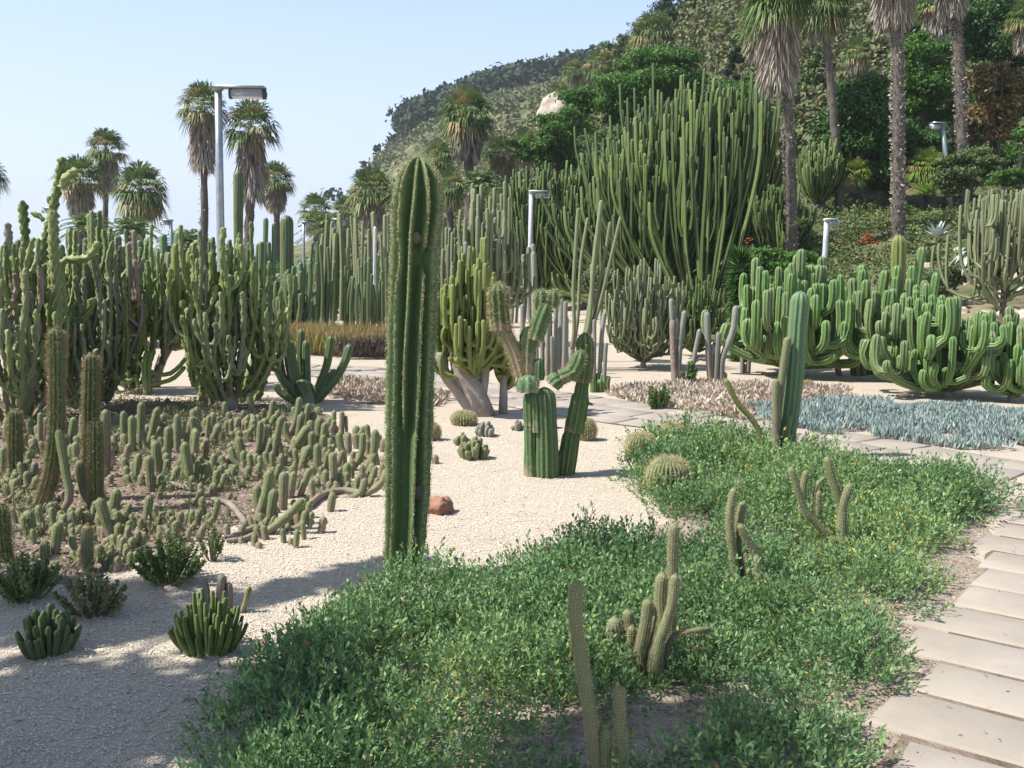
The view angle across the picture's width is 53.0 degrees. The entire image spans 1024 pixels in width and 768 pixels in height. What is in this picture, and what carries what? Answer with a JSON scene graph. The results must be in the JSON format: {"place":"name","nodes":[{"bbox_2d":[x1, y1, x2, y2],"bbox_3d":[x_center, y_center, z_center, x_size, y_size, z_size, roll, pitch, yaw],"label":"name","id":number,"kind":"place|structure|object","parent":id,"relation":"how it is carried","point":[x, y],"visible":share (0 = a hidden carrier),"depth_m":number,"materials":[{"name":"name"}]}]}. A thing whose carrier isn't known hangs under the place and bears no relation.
{"place":"outdoors","nodes":[
{"label":"outdoors","id":0,"kind":"place"},
{"bbox_2d":[272,318,386,357],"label":"fountain grass","id":1,"kind":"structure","parent":0,"point":[317,335],"depth_m":18.22,"materials":[{"name":"brown plant"}]},
{"bbox_2d":[0,0,683,258],"label":"sky","id":2,"kind":"structure","parent":0,"point":[331,71],"materials":[{"name":"blue"}]},
{"bbox_2d":[0,1,1023,767],"bbox_3d":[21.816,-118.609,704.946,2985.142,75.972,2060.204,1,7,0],"label":"ground","id":3,"kind":"structure","parent":0,"point":[624,367],"depth_m":6.18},
{"bbox_2d":[0,550,62,603],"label":"spiny shrub","id":4,"kind":"object","parent":3,"relation":"on","point":[26,584],"visible":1,"depth_m":4.94,"materials":[{"name":"green plant"}]},
{"bbox_2d":[13,604,81,660],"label":"clumping cactus","id":5,"kind":"object","parent":3,"relation":"on","point":[52,631],"visible":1,"depth_m":4.26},
{"bbox_2d":[47,154,110,244],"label":"fan palm","id":6,"kind":"object","parent":3,"relation":"on","point":[80,196],"visible":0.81,"depth_m":54.82,"materials":[{"name":"green plant"}]},
{"bbox_2d":[52,566,127,617],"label":"spiny shrub","id":7,"kind":"object","parent":3,"relation":"on","point":[101,600],"visible":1,"depth_m":4.75,"materials":[{"name":"green plant"}]},
{"bbox_2d":[83,127,130,235],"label":"fan palm","id":8,"kind":"object","parent":3,"relation":"on","point":[107,159],"visible":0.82,"depth_m":56.64,"materials":[{"name":"green plant"}]},
{"bbox_2d":[90,224,178,390],"bbox_3d":[-4.729,-0.897,12.554,1.065,2.122,1.054,1,7,0],"label":"spiral cactus","id":9,"kind":"object","parent":3,"relation":"on","point":[155,304],"visible":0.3,"depth_m":12.55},
{"bbox_2d":[106,160,171,242],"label":"fan palm","id":10,"kind":"object","parent":3,"relation":"on","point":[145,203],"visible":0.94,"depth_m":52.57,"materials":[{"name":"green plant"}]},
{"bbox_2d":[115,341,186,394],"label":"spiral cactus","id":11,"kind":"object","parent":3,"relation":"on","point":[147,372],"visible":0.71,"depth_m":12.50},
{"bbox_2d":[0,399,330,583],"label":"creeping bed soil","id":12,"kind":"structure","parent":3,"relation":"on","point":[244,493],"depth_m":7.14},
{"bbox_2d":[3,407,27,475],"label":"spiny column cactus","id":13,"kind":"object","parent":12,"relation":"on","point":[15,443],"visible":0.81,"depth_m":7.45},
{"bbox_2d":[0,446,79,511],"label":"creeping cactus","id":14,"kind":"object","parent":12,"relation":"on","point":[20,477],"visible":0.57,"depth_m":7.29,"materials":[{"name":"green plant"}]},
{"bbox_2d":[0,412,82,473],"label":"creeping cactus","id":15,"kind":"object","parent":12,"relation":"on","point":[38,429],"visible":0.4,"depth_m":8.89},
{"bbox_2d":[29,325,69,511],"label":"spiny column cactus","id":16,"kind":"object","parent":12,"relation":"on","point":[56,397],"visible":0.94,"depth_m":6.58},
{"bbox_2d":[1,157,101,417],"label":"spiral cactus","id":17,"kind":"object","parent":12,"relation":"on","point":[50,243],"visible":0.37,"depth_m":10.20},
{"bbox_2d":[0,237,106,424],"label":"spiral cactus","id":18,"kind":"object","parent":12,"relation":"on","point":[25,315],"visible":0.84,"depth_m":9.69,"materials":[{"name":"green plant"}]},
{"bbox_2d":[10,428,96,557],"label":"creeping cactus","id":19,"kind":"object","parent":12,"relation":"on","point":[56,533],"visible":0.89,"depth_m":6.20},
{"bbox_2d":[31,210,146,406],"bbox_3d":[-4.601,-0.754,10.976,1.288,2.207,1.684,1,7,0],"label":"spiral cactus","id":20,"kind":"object","parent":12,"relation":"on","point":[116,360],"visible":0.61,"depth_m":10.93,"materials":[{"name":"green plant"}]},
{"bbox_2d":[78,350,104,500],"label":"spiny column cactus","id":21,"kind":"object","parent":12,"relation":"on","point":[90,408],"visible":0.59,"depth_m":6.92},
{"bbox_2d":[83,417,108,511],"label":"spiny column cactus","id":22,"kind":"object","parent":12,"relation":"on","point":[96,461],"visible":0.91,"depth_m":6.64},
{"bbox_2d":[58,460,152,547],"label":"creeping cactus","id":23,"kind":"object","parent":12,"relation":"on","point":[103,524],"visible":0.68,"depth_m":6.27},
{"bbox_2d":[67,526,158,572],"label":"creeping cactus","id":24,"kind":"object","parent":12,"relation":"on","point":[138,539],"visible":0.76,"depth_m":5.64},
{"bbox_2d":[111,402,181,459],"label":"creeping cactus","id":25,"kind":"object","parent":12,"relation":"on","point":[130,439],"visible":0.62,"depth_m":8.80,"materials":[{"name":"green plant"}]},
{"bbox_2d":[100,409,203,505],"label":"creeping cactus","id":26,"kind":"object","parent":12,"relation":"on","point":[153,463],"visible":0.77,"depth_m":7.54,"materials":[{"name":"green plant"}]},
{"bbox_2d":[111,495,220,542],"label":"creeping cactus","id":27,"kind":"object","parent":12,"relation":"on","point":[149,508],"visible":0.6,"depth_m":6.24,"materials":[{"name":"green plant"}]},
{"bbox_2d":[0,391,336,578],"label":"weeds","id":28,"kind":"object","parent":12,"relation":"on","point":[156,402],"visible":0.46,"depth_m":7.59,"materials":[{"name":"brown plant"}]},
{"bbox_2d":[129,398,242,468],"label":"creeping cactus","id":29,"kind":"object","parent":12,"relation":"on","point":[172,440],"visible":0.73,"depth_m":8.77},
{"bbox_2d":[161,441,282,524],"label":"creeping cactus","id":30,"kind":"object","parent":12,"relation":"on","point":[186,461],"visible":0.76,"depth_m":7.52,"materials":[{"name":"green plant"}]},
{"bbox_2d":[165,222,292,409],"bbox_3d":[-3.128,-0.718,11.267,1.275,2.115,0.982,-3,8,-33],"label":"spiral cactus","id":31,"kind":"object","parent":12,"relation":"on","point":[234,306],"visible":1,"depth_m":11.12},
{"bbox_2d":[188,392,286,448],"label":"creeping cactus","id":32,"kind":"object","parent":12,"relation":"on","point":[250,421],"visible":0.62,"depth_m":9.97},
{"bbox_2d":[223,469,326,548],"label":"creeping cactus","id":33,"kind":"object","parent":12,"relation":"on","point":[267,521],"visible":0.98,"depth_m":6.36,"materials":[{"name":"green plant"}]},
{"bbox_2d":[218,416,331,488],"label":"creeping cactus","id":34,"kind":"object","parent":12,"relation":"on","point":[271,449],"visible":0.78,"depth_m":8.43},
{"bbox_2d":[255,397,364,467],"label":"creeping cactus","id":35,"kind":"object","parent":12,"relation":"on","point":[321,430],"visible":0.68,"depth_m":9.40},
{"bbox_2d":[0,397,1001,767],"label":"dead leaf litter","id":36,"kind":"object","parent":12,"relation":"on","point":[140,513],"visible":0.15,"depth_m":7.05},
{"bbox_2d":[0,399,1005,767],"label":"soil clods","id":37,"kind":"object","parent":12,"relation":"on","point":[244,507],"visible":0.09,"depth_m":4.53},
{"bbox_2d":[128,529,206,586],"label":"spiny shrub","id":38,"kind":"object","parent":3,"relation":"on","point":[176,557],"visible":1,"depth_m":5.21,"materials":[{"name":"green plant"}]},
{"bbox_2d":[147,243,212,387],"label":"candelabra cactus","id":39,"kind":"object","parent":3,"relation":"on","point":[180,301],"visible":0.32,"depth_m":12.88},
{"bbox_2d":[173,78,228,250],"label":"fan palm","id":40,"kind":"object","parent":3,"relation":"on","point":[201,122],"visible":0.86,"depth_m":48.66,"materials":[{"name":"green plant"}]},
{"bbox_2d":[167,588,247,658],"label":"clumping cactus","id":41,"kind":"object","parent":3,"relation":"on","point":[219,631],"visible":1,"depth_m":4.30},
{"bbox_2d":[212,85,266,372],"bbox_3d":[-3.895,-2.149,14.858,0.764,4.199,0.191,1,7,0],"label":"street lamp","id":42,"kind":"object","parent":3,"relation":"on","point":[246,92],"visible":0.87,"depth_m":14.65,"materials":[{"name":"metal"}]},
{"bbox_2d":[223,99,283,258],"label":"fan palm","id":43,"kind":"object","parent":3,"relation":"on","point":[250,146],"visible":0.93,"depth_m":48.71,"materials":[{"name":"green plant"}]},
{"bbox_2d":[264,160,297,266],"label":"fan palm","id":44,"kind":"object","parent":3,"relation":"on","point":[276,194],"visible":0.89,"depth_m":56.88,"materials":[{"name":"green plant"}]},
{"bbox_2d":[272,262,319,324],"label":"candelabra cactus","id":45,"kind":"object","parent":3,"relation":"on","point":[304,308],"visible":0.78,"depth_m":21.37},
{"bbox_2d":[273,320,352,403],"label":"candelabra cactus","id":46,"kind":"object","parent":3,"relation":"on","point":[295,382],"visible":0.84,"depth_m":11.93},
{"bbox_2d":[307,241,337,325],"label":"column cactus","id":47,"kind":"object","parent":3,"relation":"on","point":[327,307],"depth_m":24.55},
{"bbox_2d":[278,443,385,511],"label":"creeping cactus","id":48,"kind":"object","parent":3,"relation":"on","point":[333,487],"visible":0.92,"depth_m":7.40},
{"bbox_2d":[321,210,355,320],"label":"column cactus","id":49,"kind":"object","parent":3,"relation":"on","point":[339,254],"depth_m":28.55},
{"bbox_2d":[342,257,388,326],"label":"column cactus","id":50,"kind":"object","parent":3,"relation":"on","point":[365,296],"depth_m":24.78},
{"bbox_2d":[342,164,393,267],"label":"fan palm","id":51,"kind":"object","parent":3,"relation":"on","point":[370,202],"visible":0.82,"depth_m":48.92,"materials":[{"name":"green plant"}]},
{"bbox_2d":[350,211,390,323],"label":"column cactus","id":52,"kind":"object","parent":3,"relation":"on","point":[384,250],"depth_m":27.88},
{"bbox_2d":[322,424,438,486],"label":"creeping cactus","id":53,"kind":"object","parent":3,"relation":"on","point":[368,443],"visible":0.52,"depth_m":8.38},
{"bbox_2d":[316,373,450,405],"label":"dry ground cover","id":54,"kind":"object","parent":3,"relation":"on","point":[364,389],"visible":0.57,"depth_m":12.41,"materials":[{"name":"beige plant"}]},
{"bbox_2d":[382,157,446,579],"bbox_3d":[-0.508,-0.058,5.285,0.333,2.185,0.293,1,7,0],"label":"giant columnar cactus","id":55,"kind":"object","parent":3,"relation":"on","point":[417,210],"visible":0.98,"depth_m":5.21,"materials":[{"name":"green plant"}]},
{"bbox_2d":[320,43,612,200],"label":"pine wood","id":56,"kind":"object","parent":3,"relation":"on","point":[408,113],"visible":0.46,"depth_m":227.71,"materials":[{"name":"green plant"}]},
{"bbox_2d":[435,83,497,227],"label":"fan palm","id":57,"kind":"object","parent":3,"relation":"on","point":[467,128],"visible":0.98,"depth_m":46.47,"materials":[{"name":"green plant"}]},
{"bbox_2d":[434,237,512,416],"bbox_3d":[-0.430,-0.584,11.129,0.979,2.006,0.796,1,7,0],"label":"candelabra cactus","id":58,"kind":"object","parent":3,"relation":"on","point":[469,339],"visible":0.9,"depth_m":10.91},
{"bbox_2d":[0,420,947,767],"bbox_3d":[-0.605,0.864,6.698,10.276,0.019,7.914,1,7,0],"label":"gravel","id":59,"kind":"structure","parent":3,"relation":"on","point":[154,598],"depth_m":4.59,"materials":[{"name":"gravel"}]},
{"bbox_2d":[437,181,536,307],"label":"candelabra cactus","id":60,"kind":"object","parent":3,"relation":"on","point":[504,253],"visible":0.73,"depth_m":20.67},
{"bbox_2d":[479,133,524,189],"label":"fan palm","id":61,"kind":"object","parent":3,"relation":"on","point":[501,165],"visible":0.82,"depth_m":48.71,"materials":[{"name":"green plant"}]},
{"bbox_2d":[485,280,595,478],"bbox_3d":[0.217,-0.029,7.978,0.907,1.571,0.361,1,7,0],"label":"damaged column cactus","id":62,"kind":"object","parent":3,"relation":"on","point":[544,457],"visible":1,"depth_m":7.93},
{"bbox_2d":[502,160,585,292],"bbox_3d":[0.938,-4.636,32.743,2.950,4.920,1.921,1,7,0],"label":"candelabra tree","id":63,"kind":"object","parent":3,"relation":"on","point":[518,193],"visible":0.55,"depth_m":32.13,"materials":[{"name":"green plant"}]},
{"bbox_2d":[520,299,572,375],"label":"grey column cactus","id":64,"kind":"object","parent":3,"relation":"on","point":[554,352],"depth_m":15.28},
{"bbox_2d":[508,135,586,179],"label":"leafy tree","id":65,"kind":"object","parent":3,"relation":"on","point":[531,150],"visible":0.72,"depth_m":46.71,"materials":[{"name":"green plant"}]},
{"bbox_2d":[540,153,622,309],"bbox_3d":[2.531,-4.825,32.718,3.815,4.895,2.017,1,7,0],"label":"candelabra tree","id":66,"kind":"object","parent":3,"relation":"on","point":[578,182],"visible":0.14,"depth_m":32.16,"materials":[{"name":"green plant"}]},
{"bbox_2d":[568,200,621,363],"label":"grey column cactus","id":67,"kind":"object","parent":3,"relation":"on","point":[592,312],"depth_m":16.03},
{"bbox_2d":[520,126,715,298],"bbox_3d":[2.854,-4.500,29.176,5.931,5.525,2.268,1,7,0],"label":"candelabra tree","id":68,"kind":"object","parent":3,"relation":"on","point":[592,171],"visible":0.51,"depth_m":28.83,"materials":[{"name":"green plant"}]},
{"bbox_2d":[529,43,711,155],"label":"leafy tree","id":69,"kind":"object","parent":3,"relation":"on","point":[671,65],"visible":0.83,"depth_m":44.09,"materials":[{"name":"green plant"}]},
{"bbox_2d":[253,465,1003,767],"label":"flower bed soil","id":70,"kind":"structure","parent":3,"relation":"on","point":[576,729],"depth_m":3.93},
{"bbox_2d":[170,406,1023,767],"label":"ground cover","id":71,"kind":"object","parent":70,"relation":"on","point":[614,568],"visible":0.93,"depth_m":4.27,"materials":[{"name":"green plant"}]},
{"bbox_2d":[567,578,628,767],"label":"woolly column cactus","id":72,"kind":"object","parent":70,"relation":"on","point":[599,745],"visible":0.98,"depth_m":3.08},
{"bbox_2d":[606,523,714,686],"bbox_3d":[0.593,0.887,4.140,0.397,0.643,0.250,7,9,44],"label":"woolly column cactus","id":73,"kind":"object","parent":70,"relation":"on","point":[651,640],"visible":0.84,"depth_m":4.09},
{"bbox_2d":[643,452,693,496],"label":"barrel cactus","id":74,"kind":"object","parent":70,"relation":"on","point":[673,465],"visible":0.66,"depth_m":7.38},
{"bbox_2d":[720,486,764,592],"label":"woolly column cactus","id":75,"kind":"object","parent":70,"relation":"on","point":[736,532],"visible":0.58,"depth_m":5.11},
{"bbox_2d":[724,290,809,451],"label":"woolly column cactus","id":76,"kind":"object","parent":70,"relation":"on","point":[787,387],"visible":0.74,"depth_m":8.77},
{"bbox_2d":[787,456,853,555],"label":"woolly column cactus","id":77,"kind":"object","parent":70,"relation":"on","point":[841,500],"visible":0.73,"depth_m":5.94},
{"bbox_2d":[605,258,691,367],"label":"branched succulent","id":78,"kind":"object","parent":3,"relation":"on","point":[638,320],"visible":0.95,"depth_m":16.34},
{"bbox_2d":[622,8,678,53],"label":"fan palm","id":79,"kind":"object","parent":3,"relation":"on","point":[651,22],"visible":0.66,"depth_m":68.83,"materials":[{"name":"green plant"}]},
{"bbox_2d":[551,86,763,310],"bbox_3d":[3.998,-4.887,27.912,5.772,6.432,1.218,1,7,0],"label":"candelabra tree","id":80,"kind":"object","parent":3,"relation":"on","point":[717,281],"visible":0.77,"depth_m":27.83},
{"bbox_2d":[297,0,1023,273],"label":"hillside scrub","id":81,"kind":"object","parent":3,"relation":"on","point":[818,93],"visible":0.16,"depth_m":64.69,"materials":[{"name":"green plant"}]},
{"bbox_2d":[573,63,765,300],"bbox_3d":[4.644,-5.761,30.524,5.714,6.976,2.675,2,7,9],"label":"candelabra tree","id":82,"kind":"object","parent":3,"relation":"on","point":[652,130],"visible":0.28,"depth_m":29.76,"materials":[{"name":"green plant"}]},
{"bbox_2d":[669,298,705,380],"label":"grey column cactus","id":83,"kind":"object","parent":3,"relation":"on","point":[676,347],"depth_m":14.42,"materials":[{"name":"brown plant"}]},
{"bbox_2d":[665,274,730,356],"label":"branched succulent","id":84,"kind":"object","parent":3,"relation":"on","point":[697,303],"visible":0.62,"depth_m":18.65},
{"bbox_2d":[704,306,738,380],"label":"grey column cactus","id":85,"kind":"object","parent":3,"relation":"on","point":[715,362],"depth_m":14.52,"materials":[{"name":"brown plant"}]},
{"bbox_2d":[604,376,853,419],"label":"dry ground cover","id":86,"kind":"object","parent":3,"relation":"on","point":[703,393],"visible":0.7,"depth_m":12.95,"materials":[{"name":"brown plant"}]},
{"bbox_2d":[723,243,755,361],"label":"shaggy yucca","id":87,"kind":"object","parent":3,"relation":"on","point":[740,260],"visible":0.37,"depth_m":17.92,"materials":[{"name":"green plant"}]},
{"bbox_2d":[698,72,795,278],"bbox_3d":[6.587,-6.116,30.864,3.357,6.338,1.895,-2,7,-24],"label":"candelabra tree","id":88,"kind":"object","parent":3,"relation":"on","point":[769,160],"visible":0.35,"depth_m":30.42,"materials":[{"name":"green plant"}]},
{"bbox_2d":[736,0,819,261],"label":"fan palm","id":89,"kind":"object","parent":3,"relation":"on","point":[779,42],"visible":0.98,"depth_m":27.94,"materials":[{"name":"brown plant"}]},
{"bbox_2d":[701,249,861,368],"bbox_3d":[4.207,-1.064,15.719,1.844,1.996,2.204,-5,9,-39],"label":"candelabra cactus","id":90,"kind":"object","parent":3,"relation":"on","point":[763,317],"visible":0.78,"depth_m":15.25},
{"bbox_2d":[746,184,817,268],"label":"candelabra tree","id":91,"kind":"object","parent":3,"relation":"on","point":[767,218],"visible":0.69,"depth_m":29.27,"materials":[{"name":"green plant"}]},
{"bbox_2d":[796,138,848,214],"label":"candelabra tree","id":92,"kind":"object","parent":3,"relation":"on","point":[821,171],"visible":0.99,"depth_m":34.98,"materials":[{"name":"green plant"}]},
{"bbox_2d":[798,0,854,213],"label":"fan palm","id":93,"kind":"object","parent":3,"relation":"on","point":[826,21],"visible":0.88,"depth_m":34.80,"materials":[{"name":"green plant"}]},
{"bbox_2d":[839,34,875,79],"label":"fan palm","id":94,"kind":"object","parent":3,"relation":"on","point":[855,63],"visible":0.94,"depth_m":43.39,"materials":[{"name":"green plant"}]},
{"bbox_2d":[695,163,1023,322],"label":"slope ground cover","id":95,"kind":"object","parent":3,"relation":"on","point":[917,223],"visible":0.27,"depth_m":29.92,"materials":[{"name":"green plant"}]},
{"bbox_2d":[807,70,912,208],"bbox_3d":[12.353,-8.521,36.362,3.739,5.038,3.116,1,7,0],"label":"leafy tree","id":96,"kind":"object","parent":3,"relation":"on","point":[863,106],"visible":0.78,"depth_m":35.53,"materials":[{"name":"green plant"}]},
{"bbox_2d":[745,393,1023,448],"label":"blue ground cover","id":97,"kind":"object","parent":3,"relation":"on","point":[976,424],"visible":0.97,"depth_m":10.79,"materials":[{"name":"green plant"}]},
{"bbox_2d":[854,0,919,247],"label":"fan palm","id":98,"kind":"object","parent":3,"relation":"on","point":[894,18],"visible":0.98,"depth_m":26.22,"materials":[{"name":"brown plant"}]},
{"bbox_2d":[838,265,945,359],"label":"candelabra cactus","id":99,"kind":"object","parent":3,"relation":"on","point":[871,308],"visible":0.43,"depth_m":15.00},
{"bbox_2d":[882,26,955,131],"bbox_3d":[15.453,-10.467,39.040,2.863,6.080,3.095,7,9,44],"label":"leafy tree","id":100,"kind":"object","parent":3,"relation":"on","point":[928,74],"visible":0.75,"depth_m":38.26,"materials":[{"name":"green plant"}]},
{"bbox_2d":[888,116,955,209],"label":"leafy tree","id":101,"kind":"object","parent":3,"relation":"on","point":[915,136],"visible":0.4,"depth_m":36.61,"materials":[{"name":"green plant"}]},
{"bbox_2d":[859,294,1023,397],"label":"candelabra cactus","id":102,"kind":"object","parent":3,"relation":"on","point":[941,346],"visible":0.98,"depth_m":13.13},
{"bbox_2d":[876,500,1023,767],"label":"joint sand","id":103,"kind":"structure","parent":3,"relation":"on","point":[904,741],"depth_m":3.64,"materials":[{"name":"sand"}]},
{"bbox_2d":[931,0,970,208],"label":"fan palm","id":104,"kind":"object","parent":3,"relation":"on","point":[954,11],"visible":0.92,"depth_m":34.87,"materials":[{"name":"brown plant"}]},
{"bbox_2d":[928,144,1010,210],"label":"bush","id":105,"kind":"object","parent":3,"relation":"on","point":[964,168],"visible":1,"depth_m":33.16,"materials":[{"name":"green plant"}]},
{"bbox_2d":[931,189,1023,324],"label":"candelabra cactus","id":106,"kind":"object","parent":3,"relation":"on","point":[995,237],"visible":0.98,"depth_m":17.16,"materials":[{"name":"green plant"}]},
{"bbox_2d":[947,0,1023,82],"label":"leafy tree","id":107,"kind":"object","parent":3,"relation":"on","point":[986,30],"visible":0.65,"depth_m":40.97,"materials":[{"name":"green plant"}]},
{"bbox_2d":[953,60,1023,195],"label":"leafy tree","id":108,"kind":"object","parent":3,"relation":"on","point":[991,117],"visible":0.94,"depth_m":35.62,"materials":[{"name":"brown plant"}]},
{"bbox_2d":[981,313,1023,402],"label":"candelabra cactus","id":109,"kind":"object","parent":3,"relation":"on","point":[1009,377],"visible":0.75,"depth_m":12.96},
{"bbox_2d":[983,126,1023,190],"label":"bush","id":110,"kind":"object","parent":3,"relation":"on","point":[997,177],"visible":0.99,"depth_m":29.48,"materials":[{"name":"green plant"}]},
{"bbox_2d":[245,364,1023,767],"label":"path","id":111,"kind":"structure","parent":0,"point":[927,718],"depth_m":4.58,"materials":[{"name":"stone"}]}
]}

